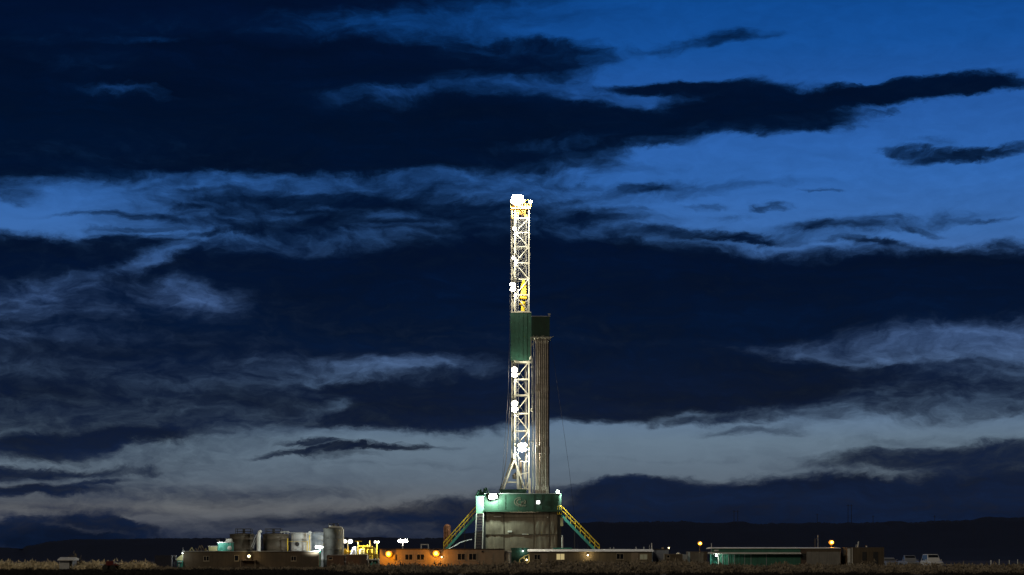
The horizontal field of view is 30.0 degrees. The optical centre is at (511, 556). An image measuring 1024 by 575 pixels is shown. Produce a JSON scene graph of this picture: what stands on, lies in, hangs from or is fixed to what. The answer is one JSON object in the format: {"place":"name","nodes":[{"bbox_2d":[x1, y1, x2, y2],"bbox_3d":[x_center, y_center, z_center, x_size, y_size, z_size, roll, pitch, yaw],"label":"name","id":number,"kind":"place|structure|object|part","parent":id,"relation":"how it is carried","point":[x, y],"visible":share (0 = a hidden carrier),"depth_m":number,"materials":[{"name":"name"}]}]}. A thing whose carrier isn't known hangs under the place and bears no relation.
{"place":"outdoors","nodes":[
{"label":"outdoors","id":0,"kind":"place"},
{"bbox_2d":[0,547,30,560],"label":"hills","id":1,"kind":"structure","parent":0,"point":[14,554],"depth_m":957.91,"materials":[{"name":"black"}]},
{"bbox_2d":[23,537,483,560],"bbox_3d":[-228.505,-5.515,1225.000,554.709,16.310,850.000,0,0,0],"label":"hills","id":2,"kind":"structure","parent":0,"point":[137,549],"depth_m":1065.88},
{"bbox_2d":[0,0,1023,548],"label":"sky","id":3,"kind":"structure","parent":0,"point":[255,271],"materials":[{"name":"blue"}]},
{"bbox_2d":[4,561,1023,574],"bbox_3d":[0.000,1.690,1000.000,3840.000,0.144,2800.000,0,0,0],"label":"ground","id":4,"kind":"structure","parent":0,"point":[961,562],"depth_m":567.31,"materials":[{"name":"soil"}]},
{"bbox_2d":[58,557,78,569],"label":"shed","id":5,"kind":"structure","parent":4,"relation":"on","point":[65,562],"depth_m":231.00,"materials":[{"name":"metal"}]},
{"bbox_2d":[0,557,161,570],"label":"dry brush","id":6,"kind":"object","parent":4,"relation":"on","point":[35,565],"visible":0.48,"depth_m":226.64,"materials":[{"name":"brown plant"}]},
{"bbox_2d":[100,561,120,569],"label":"parked car","id":7,"kind":"object","parent":4,"relation":"on","point":[111,564],"visible":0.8,"depth_m":225.60,"materials":[{"name":"red paint"}]},
{"bbox_2d":[154,555,175,567],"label":"storage container","id":8,"kind":"object","parent":4,"relation":"on","point":[164,560],"visible":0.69,"depth_m":238.00,"materials":[{"name":"grey metal"}]},
{"bbox_2d":[174,554,182,566],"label":"tarp tent","id":9,"kind":"object","parent":4,"relation":"on","point":[180,558],"visible":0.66,"depth_m":240.00,"materials":[{"name":"fabric"}]},
{"bbox_2d":[177,561,182,567],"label":"generator","id":10,"kind":"object","parent":4,"relation":"on","point":[179,563],"visible":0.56,"depth_m":239.60,"materials":[{"name":"teal paint"}]},
{"bbox_2d":[208,546,217,550],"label":"cream bin","id":11,"kind":"object","parent":4,"relation":"on","point":[213,548],"visible":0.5,"depth_m":243.00,"materials":[{"name":"beige metal"}]},
{"bbox_2d":[217,539,233,550],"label":"teal equipment box","id":12,"kind":"object","parent":4,"relation":"on","point":[227,545],"visible":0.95,"depth_m":242.60,"materials":[{"name":"paint"}]},
{"bbox_2d":[229,529,254,550],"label":"storage tank","id":13,"kind":"object","parent":4,"relation":"on","point":[243,541],"visible":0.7,"depth_m":247.20,"materials":[{"name":"metal"}]},
{"bbox_2d":[182,551,321,567],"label":"site cabin","id":14,"kind":"object","parent":4,"relation":"on","point":[256,559],"visible":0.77,"depth_m":240.00,"materials":[{"name":"brown metal"}]},
{"bbox_2d":[203,556,208,560],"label":"window","id":15,"kind":"structure","parent":14,"relation":"in","point":[205,558],"depth_m":239.95,"materials":[{"name":"black glass"}]},
{"bbox_2d":[234,555,238,560],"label":"window","id":16,"kind":"structure","parent":14,"relation":"in","point":[236,557],"depth_m":239.95,"materials":[{"name":"black glass"}]},
{"bbox_2d":[241,557,246,566],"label":"door","id":17,"kind":"structure","parent":14,"relation":"in","point":[243,563],"depth_m":239.95,"materials":[{"name":"brown metal"}]},
{"bbox_2d":[257,530,261,550],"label":"white pipe","id":18,"kind":"object","parent":4,"relation":"on","point":[259,540],"visible":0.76,"depth_m":245.77,"materials":[{"name":"metal"}]},
{"bbox_2d":[262,529,289,550],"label":"storage tank","id":19,"kind":"object","parent":4,"relation":"on","point":[273,541],"visible":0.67,"depth_m":247.26,"materials":[{"name":"grey metal"}]},
{"bbox_2d":[280,531,311,543],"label":"overflow pipework","id":20,"kind":"object","parent":19,"relation":"attached to","point":[310,532],"visible":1,"depth_m":245.95,"materials":[{"name":"metal"}]},
{"bbox_2d":[287,535,309,550],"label":"tank guard posts","id":21,"kind":"object","parent":4,"relation":"on","point":[300,541],"visible":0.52,"depth_m":245.55,"materials":[{"name":"yellow paint"}]},
{"bbox_2d":[290,532,311,550],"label":"storage tank","id":22,"kind":"object","parent":4,"relation":"on","point":[302,546],"visible":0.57,"depth_m":248.14,"materials":[{"name":"white metal"}]},
{"bbox_2d":[311,532,322,566],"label":"storage tank","id":23,"kind":"object","parent":4,"relation":"on","point":[317,538],"visible":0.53,"depth_m":250.11,"materials":[{"name":"white metal"}]},
{"bbox_2d":[316,546,323,566],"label":"light pole","id":24,"kind":"object","parent":4,"relation":"on","point":[319,547],"visible":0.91,"depth_m":239.78,"materials":[{"name":"white metal"}]},
{"bbox_2d":[323,523,343,567],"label":"storage tank","id":25,"kind":"object","parent":4,"relation":"on","point":[332,539],"visible":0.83,"depth_m":243.22,"materials":[{"name":"grey metal"}]},
{"bbox_2d":[327,555,345,565],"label":"site cabin","id":26,"kind":"object","parent":4,"relation":"on","point":[337,559],"visible":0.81,"depth_m":238.00,"materials":[{"name":"brown metal"}]},
{"bbox_2d":[337,526,343,554],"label":"white pipe","id":27,"kind":"object","parent":4,"relation":"on","point":[342,539],"visible":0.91,"depth_m":242.73,"materials":[{"name":"metal"}]},
{"bbox_2d":[344,539,352,554],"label":"light pole","id":28,"kind":"object","parent":4,"relation":"on","point":[348,541],"visible":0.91,"depth_m":243.96,"materials":[{"name":"white metal"}]},
{"bbox_2d":[350,547,356,553],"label":"pump motor","id":29,"kind":"object","parent":4,"relation":"on","point":[354,550],"visible":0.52,"depth_m":244.00,"materials":[{"name":"white paint"}]},
{"bbox_2d":[346,555,367,564],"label":"site cabin","id":30,"kind":"object","parent":4,"relation":"on","point":[358,559],"visible":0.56,"depth_m":238.00,"materials":[{"name":"brown metal"}]},
{"bbox_2d":[344,541,374,558],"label":"yellow pipework","id":31,"kind":"object","parent":4,"relation":"on","point":[363,551],"visible":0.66,"depth_m":242.94,"materials":[{"name":"paint"}]},
{"bbox_2d":[368,554,379,565],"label":"shaker unit","id":32,"kind":"object","parent":4,"relation":"on","point":[372,561],"visible":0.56,"depth_m":237.94,"materials":[{"name":"green paint"}]},
{"bbox_2d":[398,539,407,545],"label":"light pole","id":33,"kind":"object","parent":4,"relation":"on","point":[402,541],"visible":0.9,"depth_m":245.96,"materials":[{"name":"metal"}]},
{"bbox_2d":[379,544,504,566],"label":"office trailer","id":34,"kind":"object","parent":4,"relation":"on","point":[426,557],"visible":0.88,"depth_m":235.00,"materials":[{"name":"beige"}]},
{"bbox_2d":[385,550,391,556],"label":"wall lamp","id":35,"kind":"object","parent":34,"relation":"attached to","point":[388,553],"visible":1,"depth_m":234.11,"materials":[{"name":"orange glass"}]},
{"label":"window","id":36,"kind":"part","parent":34,"relation":"part of","materials":[{"name":"black glass"}]},
{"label":"window","id":37,"kind":"part","parent":34,"relation":"part of","materials":[{"name":"black glass"}]},
{"bbox_2d":[433,548,439,556],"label":"wall lamp","id":38,"kind":"object","parent":34,"relation":"attached to","point":[436,553],"visible":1,"depth_m":234.11,"materials":[{"name":"orange glass"}]},
{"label":"window","id":39,"kind":"part","parent":34,"relation":"part of","materials":[{"name":"black glass"}]},
{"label":"window","id":40,"kind":"part","parent":34,"relation":"part of","materials":[{"name":"black glass"}]},
{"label":"door","id":41,"kind":"part","parent":34,"relation":"part of","materials":[{"name":"beige metal"}]},
{"bbox_2d":[444,524,450,548],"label":"separator vessel","id":42,"kind":"object","parent":4,"relation":"on","point":[447,530],"visible":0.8,"depth_m":267.62,"materials":[{"name":"brown metal"}]},
{"bbox_2d":[443,506,475,548],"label":"stairway","id":43,"kind":"object","parent":4,"relation":"on","point":[461,532],"visible":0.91,"depth_m":261.80,"materials":[{"name":"teal paint"}]},
{"bbox_2d":[474,513,483,548],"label":"access ladder","id":44,"kind":"object","parent":4,"relation":"on","point":[479,530],"visible":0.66,"depth_m":260.96,"materials":[{"name":"grey metal"}]},
{"bbox_2d":[504,551,510,563],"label":"guard booth","id":45,"kind":"object","parent":4,"relation":"on","point":[507,556],"visible":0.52,"depth_m":235.95,"materials":[{"name":"white paint"}]},
{"bbox_2d":[506,553,509,563],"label":"door","id":46,"kind":"structure","parent":45,"relation":"in","point":[507,554],"depth_m":235.94,"materials":[{"name":"white paint"}]},
{"bbox_2d":[0,567,1023,574],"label":"ground scrub","id":47,"kind":"object","parent":4,"relation":"on","point":[139,571],"visible":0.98,"depth_m":166.11,"materials":[{"name":"brown plant"}]},
{"bbox_2d":[475,487,562,550],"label":"rig substructure","id":48,"kind":"object","parent":4,"relation":"on","point":[517,518],"visible":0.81,"depth_m":261.80,"materials":[{"name":"brown paint"}]},
{"bbox_2d":[488,494,494,499],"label":"floodlight","id":49,"kind":"object","parent":48,"relation":"attached to","point":[491,496],"visible":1,"depth_m":260.77,"materials":[{"name":"metal"}]},
{"bbox_2d":[499,200,533,492],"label":"drill mast","id":50,"kind":"object","parent":48,"relation":"on","point":[520,335],"visible":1,"depth_m":264.11,"materials":[{"name":"metal"}]},
{"bbox_2d":[500,397,509,488],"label":"cable","id":51,"kind":"object","parent":50,"relation":"hanging from","point":[507,442],"visible":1,"depth_m":263.96,"materials":[{"name":"metal"}]},
{"bbox_2d":[501,242,510,490],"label":"cable","id":52,"kind":"object","parent":50,"relation":"attached to","point":[509,343],"visible":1,"depth_m":263.62,"materials":[{"name":"metal"}]},
{"bbox_2d":[514,199,521,205],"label":"floodlight","id":53,"kind":"object","parent":50,"relation":"attached to","point":[517,202],"visible":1,"depth_m":263.45,"materials":[{"name":"metal"}]},
{"bbox_2d":[517,447,526,451],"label":"floodlight","id":54,"kind":"object","parent":50,"relation":"attached to","point":[521,449],"visible":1,"depth_m":263.55,"materials":[{"name":"metal"}]},
{"bbox_2d":[518,443,526,446],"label":"floodlight","id":55,"kind":"object","parent":50,"relation":"attached to","point":[522,445],"visible":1,"depth_m":263.56,"materials":[{"name":"metal"}]},
{"bbox_2d":[520,280,527,360],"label":"top drive","id":56,"kind":"structure","parent":50,"relation":"hanging from","point":[523,289],"depth_m":264.40,"materials":[{"name":"yellow paint"}]},
{"bbox_2d":[530,313,553,362],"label":"racking board","id":57,"kind":"object","parent":50,"relation":"attached to","point":[540,326],"visible":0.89,"depth_m":261.75,"materials":[{"name":"green paint"}]},
{"bbox_2d":[551,344,577,543],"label":"cable","id":58,"kind":"object","parent":57,"relation":"attached to","point":[565,443],"visible":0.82,"depth_m":264.19,"materials":[{"name":"metal"}]},
{"bbox_2d":[535,343,535,492],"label":"drill pipe","id":59,"kind":"object","parent":48,"relation":"on","point":[535,417],"visible":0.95,"depth_m":263.88,"materials":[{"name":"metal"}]},
{"bbox_2d":[535,339,536,492],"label":"drill pipe","id":60,"kind":"object","parent":48,"relation":"on","point":[536,414],"visible":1,"depth_m":262.18,"materials":[{"name":"metal"}]},
{"bbox_2d":[537,392,537,484],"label":"drill pipe","id":61,"kind":"object","parent":48,"relation":"on","point":[537,437],"visible":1,"depth_m":263.11,"materials":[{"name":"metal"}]},
{"bbox_2d":[537,338,538,492],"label":"drill pipe","id":62,"kind":"object","parent":48,"relation":"on","point":[538,407],"visible":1,"depth_m":262.17,"materials":[{"name":"metal"}]},
{"bbox_2d":[539,338,540,492],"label":"drill pipe","id":63,"kind":"object","parent":48,"relation":"on","point":[539,415],"visible":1,"depth_m":262.27,"materials":[{"name":"metal"}]},
{"bbox_2d":[541,454,541,486],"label":"drill pipe","id":64,"kind":"object","parent":48,"relation":"on","point":[541,470],"visible":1,"depth_m":262.97,"materials":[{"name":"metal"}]},
{"bbox_2d":[541,338,542,492],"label":"drill pipe","id":65,"kind":"object","parent":48,"relation":"on","point":[542,408],"visible":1,"depth_m":262.24,"materials":[{"name":"metal"}]},
{"bbox_2d":[543,338,544,492],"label":"drill pipe","id":66,"kind":"object","parent":48,"relation":"on","point":[543,415],"visible":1,"depth_m":262.30,"materials":[{"name":"metal"}]},
{"bbox_2d":[545,338,546,492],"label":"drill pipe","id":67,"kind":"object","parent":48,"relation":"on","point":[545,425],"visible":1,"depth_m":262.13,"materials":[{"name":"metal"}]},
{"bbox_2d":[546,344,546,424],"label":"drill pipe","id":68,"kind":"object","parent":48,"relation":"on","point":[546,384],"visible":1,"depth_m":263.02,"materials":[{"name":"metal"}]},
{"bbox_2d":[547,338,548,492],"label":"drill pipe","id":69,"kind":"object","parent":48,"relation":"on","point":[547,416],"visible":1,"depth_m":262.21,"materials":[{"name":"metal"}]},
{"bbox_2d":[548,343,548,486],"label":"drill pipe","id":70,"kind":"object","parent":48,"relation":"on","point":[548,414],"visible":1,"depth_m":263.13,"materials":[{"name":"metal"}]},
{"bbox_2d":[549,339,549,492],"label":"drill pipe","id":71,"kind":"object","parent":48,"relation":"on","point":[549,447],"visible":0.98,"depth_m":263.83,"materials":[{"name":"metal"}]},
{"bbox_2d":[511,548,528,563],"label":"green hut","id":72,"kind":"object","parent":4,"relation":"on","point":[517,554],"visible":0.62,"depth_m":238.98,"materials":[{"name":"green metal"}]},
{"bbox_2d":[561,507,599,548],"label":"stairway","id":73,"kind":"object","parent":4,"relation":"on","point":[578,532],"visible":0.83,"depth_m":261.80,"materials":[{"name":"teal paint"}]},
{"bbox_2d":[149,558,1023,574],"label":"sagebrush","id":74,"kind":"object","parent":4,"relation":"on","point":[627,566],"visible":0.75,"depth_m":185.56,"materials":[{"name":"brown plant"}]},
{"bbox_2d":[527,547,653,563],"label":"office trailer","id":75,"kind":"object","parent":4,"relation":"on","point":[578,555],"visible":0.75,"depth_m":235.00,"materials":[{"name":"brown metal"}]},
{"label":"window","id":76,"kind":"part","parent":75,"relation":"part of","materials":[{"name":"black glass"}]},
{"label":"door","id":77,"kind":"part","parent":75,"relation":"part of","materials":[{"name":"beige metal"}]},
{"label":"window","id":78,"kind":"part","parent":75,"relation":"part of","materials":[{"name":"beige glass"}]},
{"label":"window","id":79,"kind":"part","parent":75,"relation":"part of","materials":[{"name":"black glass"}]},
{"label":"door","id":80,"kind":"part","parent":75,"relation":"part of","materials":[{"name":"beige metal"}]},
{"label":"window","id":81,"kind":"part","parent":75,"relation":"part of","materials":[{"name":"beige glass"}]},
{"bbox_2d":[652,547,668,562],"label":"site shed","id":82,"kind":"structure","parent":4,"relation":"on","point":[657,555],"depth_m":238.00,"materials":[{"name":"grey metal"}]},
{"bbox_2d":[664,554,682,561],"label":"office trailer","id":83,"kind":"object","parent":4,"relation":"on","point":[667,557],"visible":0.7,"depth_m":236.50,"materials":[{"name":"brown metal"}]},
{"bbox_2d":[686,552,706,562],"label":"storage container","id":84,"kind":"object","parent":4,"relation":"on","point":[698,556],"visible":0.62,"depth_m":236.97,"materials":[{"name":"brown"}]},
{"bbox_2d":[706,547,840,566],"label":"long shed","id":85,"kind":"structure","parent":4,"relation":"on","point":[765,556],"depth_m":236.00,"materials":[{"name":"metal"}]},
{"bbox_2d":[841,548,842,564],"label":"storage container","id":86,"kind":"object","parent":4,"relation":"on","point":[841,556],"visible":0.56,"depth_m":238.98,"materials":[{"name":"black metal"}]},
{"bbox_2d":[843,541,883,565],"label":"storage container","id":87,"kind":"object","parent":4,"relation":"on","point":[856,555],"visible":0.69,"depth_m":235.97,"materials":[{"name":"brown metal"}]},
{"bbox_2d":[884,557,897,565],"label":"parked car","id":88,"kind":"object","parent":4,"relation":"on","point":[887,560],"visible":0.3,"depth_m":273.99,"materials":[{"name":"silver metal"}]},
{"bbox_2d":[898,555,919,564],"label":"parked car","id":89,"kind":"object","parent":4,"relation":"on","point":[911,559],"visible":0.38,"depth_m":267.18,"materials":[{"name":"silver metal"}]},
{"bbox_2d":[920,554,942,565],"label":"parked car","id":90,"kind":"object","parent":4,"relation":"on","point":[931,558],"visible":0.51,"depth_m":261.28,"materials":[{"name":"white paint"}]},
{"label":"window glass","id":91,"kind":"part","parent":90,"relation":"part of","materials":[{"name":"black glass"}]},
{"bbox_2d":[420,517,1023,560],"bbox_3d":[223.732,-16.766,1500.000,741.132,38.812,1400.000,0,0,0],"label":"hills","id":92,"kind":"structure","parent":0,"point":[990,538],"depth_m":1227.50,"materials":[{"name":"black"}]}
]}

